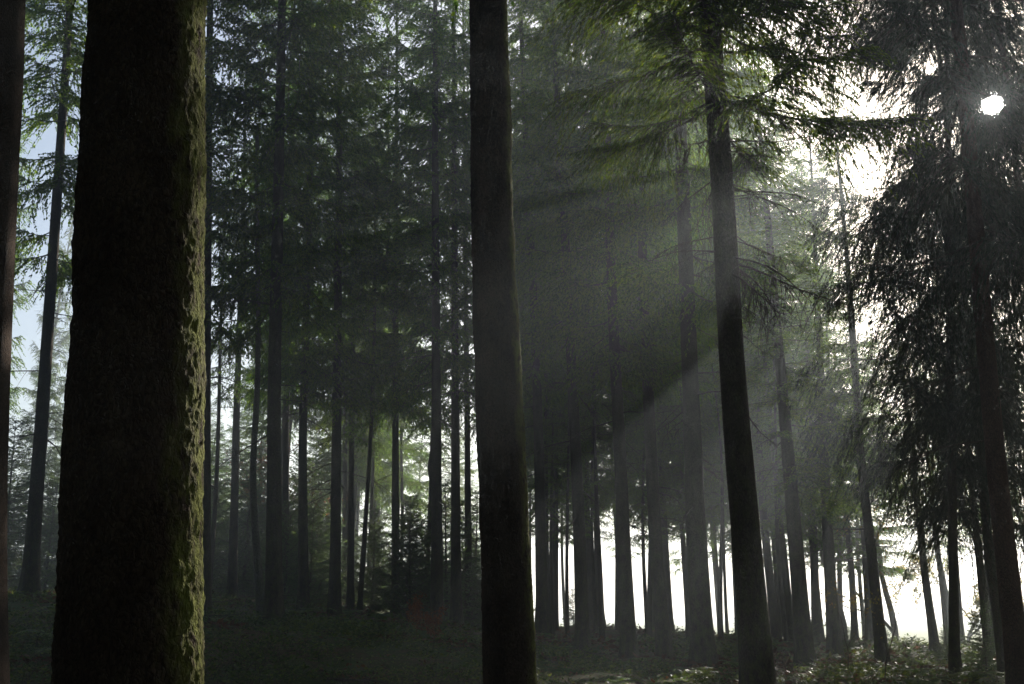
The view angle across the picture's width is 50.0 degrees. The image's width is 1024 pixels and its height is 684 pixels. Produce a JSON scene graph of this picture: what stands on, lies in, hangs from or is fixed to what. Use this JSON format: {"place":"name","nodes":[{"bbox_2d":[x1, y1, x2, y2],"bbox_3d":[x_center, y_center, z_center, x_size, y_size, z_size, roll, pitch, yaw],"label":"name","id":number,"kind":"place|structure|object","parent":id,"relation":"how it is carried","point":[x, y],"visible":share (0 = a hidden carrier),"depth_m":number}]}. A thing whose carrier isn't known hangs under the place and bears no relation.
{"place":"outdoors","nodes":[
{"label":"outdoors","id":0,"kind":"place"},
{"bbox_2d":[8,596,1004,683],"bbox_3d":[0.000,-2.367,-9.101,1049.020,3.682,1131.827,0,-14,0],"label":"ground","id":1,"kind":"structure","parent":0,"point":[397,652],"depth_m":20.51},
{"bbox_2d":[9,74,38,420],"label":"spruce tree","id":2,"kind":"object","parent":1,"relation":"on","point":[16,358],"visible":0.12,"depth_m":54.63},
{"bbox_2d":[7,414,58,590],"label":"young spruce","id":3,"kind":"object","parent":1,"relation":"on","point":[23,520],"visible":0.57,"depth_m":41.81},
{"bbox_2d":[9,460,59,590],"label":"young spruce","id":4,"kind":"object","parent":1,"relation":"on","point":[47,520],"visible":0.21,"depth_m":45.28},
{"bbox_2d":[8,343,63,546],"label":"spruce tree","id":5,"kind":"object","parent":1,"relation":"on","point":[52,407],"visible":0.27,"depth_m":67.65},
{"bbox_2d":[0,0,76,683],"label":"spruce tree","id":6,"kind":"object","parent":1,"relation":"on","point":[12,28],"visible":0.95,"depth_m":10.01},
{"bbox_2d":[17,196,73,483],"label":"spruce tree","id":7,"kind":"object","parent":1,"relation":"on","point":[61,386],"visible":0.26,"depth_m":85.15},
{"bbox_2d":[9,0,87,599],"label":"spruce tree","id":8,"kind":"object","parent":1,"relation":"on","point":[56,272],"visible":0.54,"depth_m":31.33},
{"bbox_2d":[50,0,207,683],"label":"spruce tree","id":9,"kind":"object","parent":1,"relation":"on","point":[130,596],"visible":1,"depth_m":3.63},
{"bbox_2d":[211,402,230,545],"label":"spruce tree","id":10,"kind":"object","parent":1,"relation":"on","point":[222,447],"visible":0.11,"depth_m":62.99},
{"bbox_2d":[211,454,244,595],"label":"young spruce","id":11,"kind":"object","parent":1,"relation":"on","point":[220,586],"visible":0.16,"depth_m":44.76},
{"bbox_2d":[211,23,266,597],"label":"spruce tree","id":12,"kind":"object","parent":1,"relation":"on","point":[232,582],"visible":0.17,"depth_m":42.94},
{"bbox_2d":[211,451,266,596],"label":"young spruce","id":13,"kind":"object","parent":1,"relation":"on","point":[246,539],"visible":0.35,"depth_m":47.04},
{"bbox_2d":[211,29,267,591],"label":"spruce tree","id":14,"kind":"object","parent":1,"relation":"on","point":[219,400],"visible":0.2,"depth_m":41.60},
{"bbox_2d":[218,386,266,546],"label":"spruce tree","id":15,"kind":"object","parent":1,"relation":"on","point":[242,454],"visible":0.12,"depth_m":64.64},
{"bbox_2d":[203,0,315,613],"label":"spruce tree","id":16,"kind":"object","parent":1,"relation":"on","point":[210,342],"visible":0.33,"depth_m":30.46},
{"bbox_2d":[226,269,297,494],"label":"spruce tree","id":17,"kind":"object","parent":1,"relation":"on","point":[242,415],"visible":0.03,"depth_m":79.64},
{"bbox_2d":[228,1,322,617],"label":"spruce tree","id":18,"kind":"object","parent":1,"relation":"on","point":[259,582],"visible":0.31,"depth_m":29.06},
{"bbox_2d":[218,435,346,543],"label":"tree","id":19,"kind":"object","parent":1,"relation":"on","point":[260,467],"visible":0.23,"depth_m":49.05},
{"bbox_2d":[246,499,319,604],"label":"young spruce","id":20,"kind":"object","parent":1,"relation":"on","point":[287,586],"visible":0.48,"depth_m":38.43},
{"bbox_2d":[242,217,326,471],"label":"spruce tree","id":21,"kind":"object","parent":1,"relation":"on","point":[265,428],"visible":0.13,"depth_m":46.18},
{"bbox_2d":[214,0,355,596],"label":"spruce tree","id":22,"kind":"object","parent":1,"relation":"on","point":[285,464],"visible":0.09,"depth_m":42.34},
{"bbox_2d":[232,38,350,460],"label":"spruce tree","id":23,"kind":"object","parent":1,"relation":"on","point":[309,424],"depth_m":55.48},
{"bbox_2d":[204,0,387,623],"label":"spruce tree","id":24,"kind":"object","parent":1,"relation":"on","point":[273,604],"visible":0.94,"depth_m":29.68},
{"bbox_2d":[243,450,356,602],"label":"young spruce","id":25,"kind":"object","parent":1,"relation":"on","point":[295,480],"visible":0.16,"depth_m":44.37},
{"bbox_2d":[226,0,392,609],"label":"spruce tree","id":26,"kind":"object","parent":1,"relation":"on","point":[303,591],"visible":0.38,"depth_m":36.77},
{"bbox_2d":[283,507,342,606],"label":"young spruce","id":27,"kind":"object","parent":1,"relation":"on","point":[317,584],"visible":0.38,"depth_m":39.67},
{"bbox_2d":[289,455,355,595],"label":"young spruce","id":28,"kind":"object","parent":1,"relation":"on","point":[328,509],"visible":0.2,"depth_m":47.71},
{"bbox_2d":[260,0,419,615],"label":"spruce tree","id":29,"kind":"object","parent":1,"relation":"on","point":[334,601],"visible":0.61,"depth_m":37.08},
{"bbox_2d":[309,148,389,608],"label":"spruce tree","id":30,"kind":"object","parent":1,"relation":"on","point":[350,598],"visible":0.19,"depth_m":43.65},
{"bbox_2d":[308,248,391,600],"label":"spruce tree","id":31,"kind":"object","parent":1,"relation":"on","point":[344,459],"visible":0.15,"depth_m":49.91},
{"bbox_2d":[308,108,410,536],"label":"spruce tree","id":32,"kind":"object","parent":1,"relation":"on","point":[377,476],"visible":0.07,"depth_m":55.95},
{"bbox_2d":[342,222,391,604],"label":"spruce tree","id":33,"kind":"object","parent":1,"relation":"on","point":[372,482],"visible":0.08,"depth_m":51.57},
{"bbox_2d":[325,58,418,613],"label":"spruce tree","id":34,"kind":"object","parent":1,"relation":"on","point":[362,560],"visible":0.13,"depth_m":39.77},
{"bbox_2d":[341,506,404,614],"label":"young spruce","id":35,"kind":"object","parent":1,"relation":"on","point":[374,520],"visible":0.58,"depth_m":45.00},
{"bbox_2d":[341,227,404,595],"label":"spruce tree","id":36,"kind":"object","parent":1,"relation":"on","point":[383,438],"visible":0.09,"depth_m":53.81},
{"bbox_2d":[354,524,391,605],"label":"young spruce","id":37,"kind":"object","parent":1,"relation":"on","point":[368,588],"visible":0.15,"depth_m":49.00},
{"bbox_2d":[330,130,426,588],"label":"spruce tree","id":38,"kind":"object","parent":1,"relation":"on","point":[385,471],"visible":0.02,"depth_m":59.64},
{"bbox_2d":[326,0,470,615],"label":"spruce tree","id":39,"kind":"object","parent":1,"relation":"on","point":[394,423],"visible":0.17,"depth_m":42.88},
{"bbox_2d":[369,323,428,573],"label":"spruce tree","id":40,"kind":"object","parent":1,"relation":"on","point":[401,476],"visible":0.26,"depth_m":57.86},
{"bbox_2d":[356,498,449,615],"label":"young spruce","id":41,"kind":"object","parent":1,"relation":"on","point":[389,581],"visible":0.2,"depth_m":43.55},
{"bbox_2d":[362,162,445,517],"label":"spruce tree","id":42,"kind":"object","parent":1,"relation":"on","point":[419,455],"visible":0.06,"depth_m":63.21},
{"bbox_2d":[374,496,449,618],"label":"young spruce","id":43,"kind":"object","parent":1,"relation":"on","point":[406,574],"visible":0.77,"depth_m":39.16},
{"bbox_2d":[390,419,444,561],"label":"spruce tree","id":44,"kind":"object","parent":1,"relation":"on","point":[413,477],"visible":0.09,"depth_m":86.02},
{"bbox_2d":[385,161,463,572],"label":"spruce tree","id":45,"kind":"object","parent":1,"relation":"on","point":[413,451],"visible":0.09,"depth_m":48.88},
{"bbox_2d":[408,603,449,650],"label":"beech sapling","id":46,"kind":"object","parent":1,"relation":"on","point":[429,618],"visible":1,"depth_m":21.34},
{"bbox_2d":[354,0,518,623],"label":"spruce tree","id":47,"kind":"object","parent":1,"relation":"on","point":[434,467],"visible":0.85,"depth_m":37.63},
{"bbox_2d":[391,479,481,628],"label":"young spruce","id":48,"kind":"object","parent":1,"relation":"on","point":[447,582],"visible":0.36,"depth_m":40.53},
{"bbox_2d":[405,298,478,588],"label":"spruce tree","id":49,"kind":"object","parent":1,"relation":"on","point":[444,468],"visible":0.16,"depth_m":57.82},
{"bbox_2d":[424,417,475,560],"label":"spruce tree","id":50,"kind":"object","parent":1,"relation":"on","point":[448,477],"visible":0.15,"depth_m":77.81},
{"bbox_2d":[383,0,534,625],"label":"spruce tree","id":51,"kind":"object","parent":1,"relation":"on","point":[456,610],"visible":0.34,"depth_m":39.18},
{"bbox_2d":[442,430,480,569],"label":"spruce tree","id":52,"kind":"object","parent":1,"relation":"on","point":[463,467],"visible":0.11,"depth_m":74.15},
{"bbox_2d":[443,486,481,617],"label":"young spruce","id":53,"kind":"object","parent":1,"relation":"on","point":[476,512],"visible":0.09,"depth_m":49.05},
{"bbox_2d":[400,0,529,624],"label":"spruce tree","id":54,"kind":"object","parent":1,"relation":"on","point":[468,542],"visible":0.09,"depth_m":44.19},
{"bbox_2d":[463,555,481,628],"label":"young spruce","id":55,"kind":"object","parent":1,"relation":"on","point":[478,585],"visible":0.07,"depth_m":41.74},
{"bbox_2d":[449,0,536,683],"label":"spruce tree","id":56,"kind":"object","parent":1,"relation":"on","point":[508,640],"visible":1,"depth_m":9.73},
{"bbox_2d":[10,590,995,683],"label":"dead bracken","id":57,"kind":"object","parent":1,"relation":"on","point":[601,639],"visible":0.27,"depth_m":27.96},
{"bbox_2d":[9,597,1000,683],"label":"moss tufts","id":58,"kind":"object","parent":1,"relation":"on","point":[684,678],"visible":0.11,"depth_m":21.86},
{"bbox_2d":[8,586,1004,683],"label":"green undergrowth","id":59,"kind":"object","parent":1,"relation":"on","point":[373,630],"visible":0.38,"depth_m":22.58},
{"bbox_2d":[453,0,604,637],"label":"spruce tree","id":60,"kind":"object","parent":1,"relation":"on","point":[533,372],"visible":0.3,"depth_m":37.38},
{"bbox_2d":[507,1,608,630],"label":"spruce tree","id":61,"kind":"object","parent":1,"relation":"on","point":[531,30],"visible":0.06,"depth_m":43.89},
{"bbox_2d":[513,14,606,630],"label":"spruce tree","id":62,"kind":"object","parent":1,"relation":"on","point":[555,601],"visible":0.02,"depth_m":45.13},
{"bbox_2d":[549,470,572,625],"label":"spruce tree","id":63,"kind":"object","parent":1,"relation":"on","point":[562,580],"visible":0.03,"depth_m":57.36},
{"bbox_2d":[512,18,612,577],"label":"spruce tree","id":64,"kind":"object","parent":1,"relation":"on","point":[562,457],"depth_m":48.59},
{"bbox_2d":[524,272,604,637],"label":"spruce tree","id":65,"kind":"object","parent":1,"relation":"on","point":[567,497],"visible":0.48,"depth_m":38.50},
{"bbox_2d":[522,299,609,635],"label":"spruce tree","id":66,"kind":"object","parent":1,"relation":"on","point":[550,534],"visible":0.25,"depth_m":40.19},
{"bbox_2d":[507,0,647,650],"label":"spruce tree","id":67,"kind":"object","parent":1,"relation":"on","point":[582,637],"visible":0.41,"depth_m":33.77},
{"bbox_2d":[548,398,615,625],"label":"spruce tree","id":68,"kind":"object","parent":1,"relation":"on","point":[589,572],"visible":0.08,"depth_m":49.00},
{"bbox_2d":[548,376,635,632],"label":"spruce tree","id":69,"kind":"object","parent":1,"relation":"on","point":[595,620],"visible":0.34,"depth_m":43.78},
{"bbox_2d":[553,336,633,626],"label":"spruce tree","id":70,"kind":"object","parent":1,"relation":"on","point":[596,571],"visible":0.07,"depth_m":47.23},
{"bbox_2d":[543,241,659,639],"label":"spruce tree","id":71,"kind":"object","parent":1,"relation":"on","point":[594,456],"visible":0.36,"depth_m":38.46},
{"bbox_2d":[544,18,669,629],"bbox_3d":[4.157,-3.534,47.911,5.954,32.049,6.252,0,-14,0],"label":"spruce tree","id":72,"kind":"object","parent":1,"relation":"on","point":[617,621],"visible":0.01,"depth_m":45.10},
{"bbox_2d":[512,0,707,657],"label":"spruce tree","id":73,"kind":"object","parent":1,"relation":"on","point":[628,643],"visible":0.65,"depth_m":30.94},
{"bbox_2d":[531,0,744,659],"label":"spruce tree","id":74,"kind":"object","parent":1,"relation":"on","point":[663,642],"visible":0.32,"depth_m":31.34},
{"bbox_2d":[603,308,677,636],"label":"spruce tree","id":75,"kind":"object","parent":1,"relation":"on","point":[642,538],"visible":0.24,"depth_m":42.43},
{"bbox_2d":[601,227,684,639],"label":"spruce tree","id":76,"kind":"object","parent":1,"relation":"on","point":[649,609],"visible":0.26,"depth_m":41.40},
{"bbox_2d":[603,14,714,632],"bbox_3d":[6.311,-3.775,48.460,6.021,32.906,5.742,0,-14,0],"label":"spruce tree","id":77,"kind":"object","parent":1,"relation":"on","point":[666,559],"visible":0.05,"depth_m":45.24},
{"bbox_2d":[635,409,719,542],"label":"spruce tree","id":78,"kind":"object","parent":1,"relation":"on","point":[678,531],"visible":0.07,"depth_m":48.79},
{"bbox_2d":[566,0,791,669],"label":"spruce tree","id":79,"kind":"object","parent":1,"relation":"on","point":[702,649],"visible":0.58,"depth_m":26.65},
{"bbox_2d":[639,257,722,640],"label":"spruce tree","id":80,"kind":"object","parent":1,"relation":"on","point":[687,603],"visible":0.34,"depth_m":41.17},
{"bbox_2d":[618,3,751,461],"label":"spruce tree","id":81,"kind":"object","parent":1,"relation":"on","point":[677,421],"visible":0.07,"depth_m":42.67},
{"bbox_2d":[650,89,719,607],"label":"spruce tree","id":82,"kind":"object","parent":1,"relation":"on","point":[683,554],"depth_m":53.44},
{"bbox_2d":[644,265,729,527],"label":"spruce tree","id":83,"kind":"object","parent":1,"relation":"on","point":[713,518],"visible":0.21,"depth_m":43.39},
{"bbox_2d":[705,450,728,633],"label":"spruce tree","id":84,"kind":"object","parent":1,"relation":"on","point":[725,598],"depth_m":51.35},
{"bbox_2d":[678,319,760,641],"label":"spruce tree","id":85,"kind":"object","parent":1,"relation":"on","point":[720,584],"visible":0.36,"depth_m":41.27},
{"bbox_2d":[656,20,799,497],"bbox_3d":[8.751,-2.605,46.102,5.632,29.869,5.966,0,-14,0],"label":"spruce tree","id":86,"kind":"object","parent":1,"relation":"on","point":[713,434],"visible":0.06,"depth_m":44.76},
{"bbox_2d":[681,118,788,633],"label":"spruce tree","id":87,"kind":"object","parent":1,"relation":"on","point":[734,599],"visible":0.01,"depth_m":46.33},
{"bbox_2d":[535,0,950,683],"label":"spruce tree","id":88,"kind":"object","parent":1,"relation":"on","point":[753,622],"visible":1,"depth_m":15.54},
{"bbox_2d":[706,273,788,567],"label":"spruce tree","id":89,"kind":"object","parent":1,"relation":"on","point":[715,553],"visible":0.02,"depth_m":53.85},
{"bbox_2d":[704,11,820,637],"bbox_3d":[11.636,-2.482,51.306,5.682,32.827,5.488,0,-14,0],"label":"spruce tree","id":90,"kind":"object","parent":1,"relation":"on","point":[776,582],"visible":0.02,"depth_m":50.27},
{"bbox_2d":[720,172,809,639],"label":"spruce tree","id":91,"kind":"object","parent":1,"relation":"on","point":[787,594],"visible":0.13,"depth_m":41.55},
{"bbox_2d":[700,136,841,638],"bbox_3d":[10.107,1.341,44.074,5.727,21.290,6.314,0,-14,0],"label":"spruce tree","id":92,"kind":"object","parent":1,"relation":"on","point":[772,599],"visible":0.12,"depth_m":42.53},
{"bbox_2d":[725,235,821,644],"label":"spruce tree","id":93,"kind":"object","parent":1,"relation":"on","point":[780,580],"visible":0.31,"depth_m":39.82},
{"bbox_2d":[698,27,862,667],"bbox_3d":[7.202,-0.291,29.947,4.498,18.400,4.268,0,-14,0],"label":"spruce tree","id":94,"kind":"object","parent":1,"relation":"on","point":[804,650],"visible":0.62,"depth_m":29.23},
{"bbox_2d":[746,138,872,637],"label":"spruce tree","id":95,"kind":"object","parent":1,"relation":"on","point":[802,344],"visible":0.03,"depth_m":49.22},
{"bbox_2d":[761,141,861,642],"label":"spruce tree","id":96,"kind":"object","parent":1,"relation":"on","point":[815,592],"visible":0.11,"depth_m":43.34},
{"bbox_2d":[749,109,900,658],"bbox_3d":[10.361,0.941,36.960,4.957,19.400,4.292,0,-14,0],"label":"spruce tree","id":97,"kind":"object","parent":1,"relation":"on","point":[833,637],"visible":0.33,"depth_m":36.13},
{"bbox_2d":[727,435,934,639],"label":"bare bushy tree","id":98,"kind":"object","parent":1,"relation":"on","point":[842,615],"visible":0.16,"depth_m":43.99},
{"bbox_2d":[794,232,877,604],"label":"spruce tree","id":99,"kind":"object","parent":1,"relation":"on","point":[840,587],"visible":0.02,"depth_m":55.11},
{"bbox_2d":[783,222,911,639],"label":"spruce tree","id":100,"kind":"object","parent":1,"relation":"on","point":[853,618],"visible":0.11,"depth_m":44.95},
{"bbox_2d":[778,72,930,663],"bbox_3d":[10.160,0.347,32.755,4.125,18.900,3.606,0,-14,0],"label":"spruce tree","id":101,"kind":"object","parent":1,"relation":"on","point":[880,651],"visible":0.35,"depth_m":32.06},
{"bbox_2d":[806,276,906,641],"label":"spruce tree","id":102,"kind":"object","parent":1,"relation":"on","point":[868,633],"visible":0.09,"depth_m":43.90},
{"bbox_2d":[828,353,891,639],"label":"tree","id":103,"kind":"object","parent":1,"relation":"on","point":[861,599],"visible":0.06,"depth_m":45.63},
{"bbox_2d":[819,327,915,581],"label":"spruce tree","id":104,"kind":"object","parent":1,"relation":"on","point":[891,542],"visible":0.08,"depth_m":53.89},
{"bbox_2d":[809,440,936,640],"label":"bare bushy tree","id":105,"kind":"object","parent":1,"relation":"on","point":[892,618],"visible":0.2,"depth_m":45.30},
{"bbox_2d":[853,563,896,679],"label":"bare sapling","id":106,"kind":"object","parent":1,"relation":"on","point":[878,599],"visible":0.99,"depth_m":23.07},
{"bbox_2d":[757,0,1023,683],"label":"spruce tree","id":107,"kind":"object","parent":1,"relation":"on","point":[978,245],"visible":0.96,"depth_m":20.99},
{"bbox_2d":[783,0,1023,672],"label":"spruce tree","id":108,"kind":"object","parent":1,"relation":"on","point":[952,412],"visible":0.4,"depth_m":28.39},
{"bbox_2d":[858,242,963,651],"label":"spruce tree","id":109,"kind":"object","parent":1,"relation":"on","point":[933,637],"visible":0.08,"depth_m":38.93},
{"bbox_2d":[890,343,970,641],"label":"spruce tree","id":110,"kind":"object","parent":1,"relation":"on","point":[945,619],"visible":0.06,"depth_m":48.70},
{"bbox_2d":[839,0,1023,676],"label":"spruce tree","id":111,"kind":"object","parent":1,"relation":"on","point":[979,483],"visible":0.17,"depth_m":29.35},
{"bbox_2d":[902,340,979,642],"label":"spruce tree","id":112,"kind":"object","parent":1,"relation":"on","point":[962,632],"visible":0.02,"depth_m":46.55},
{"bbox_2d":[882,0,1023,473],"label":"spruce tree","id":113,"kind":"object","parent":1,"relation":"on","point":[1002,49],"visible":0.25,"depth_m":28.73},
{"bbox_2d":[886,498,1023,643],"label":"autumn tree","id":114,"kind":"object","parent":1,"relation":"on","point":[969,634],"visible":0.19,"depth_m":61.76},
{"bbox_2d":[911,286,1019,654],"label":"spruce tree","id":115,"kind":"object","parent":1,"relation":"on","point":[982,591],"visible":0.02,"depth_m":36.08},
{"bbox_2d":[941,670,1004,683],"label":"fern","id":116,"kind":"object","parent":1,"relation":"on","point":[971,676],"visible":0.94,"depth_m":23.28},
{"bbox_2d":[960,599,996,670],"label":"young spruce","id":117,"kind":"object","parent":1,"relation":"on","point":[985,654],"visible":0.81,"depth_m":31.80},
{"bbox_2d":[8,0,1023,618],"label":"sky","id":118,"kind":"structure","parent":0,"point":[28,327]},
{"bbox_2d":[534,619,981,643],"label":"meadow","id":119,"kind":"structure","parent":0,"point":[915,627],"depth_m":164.23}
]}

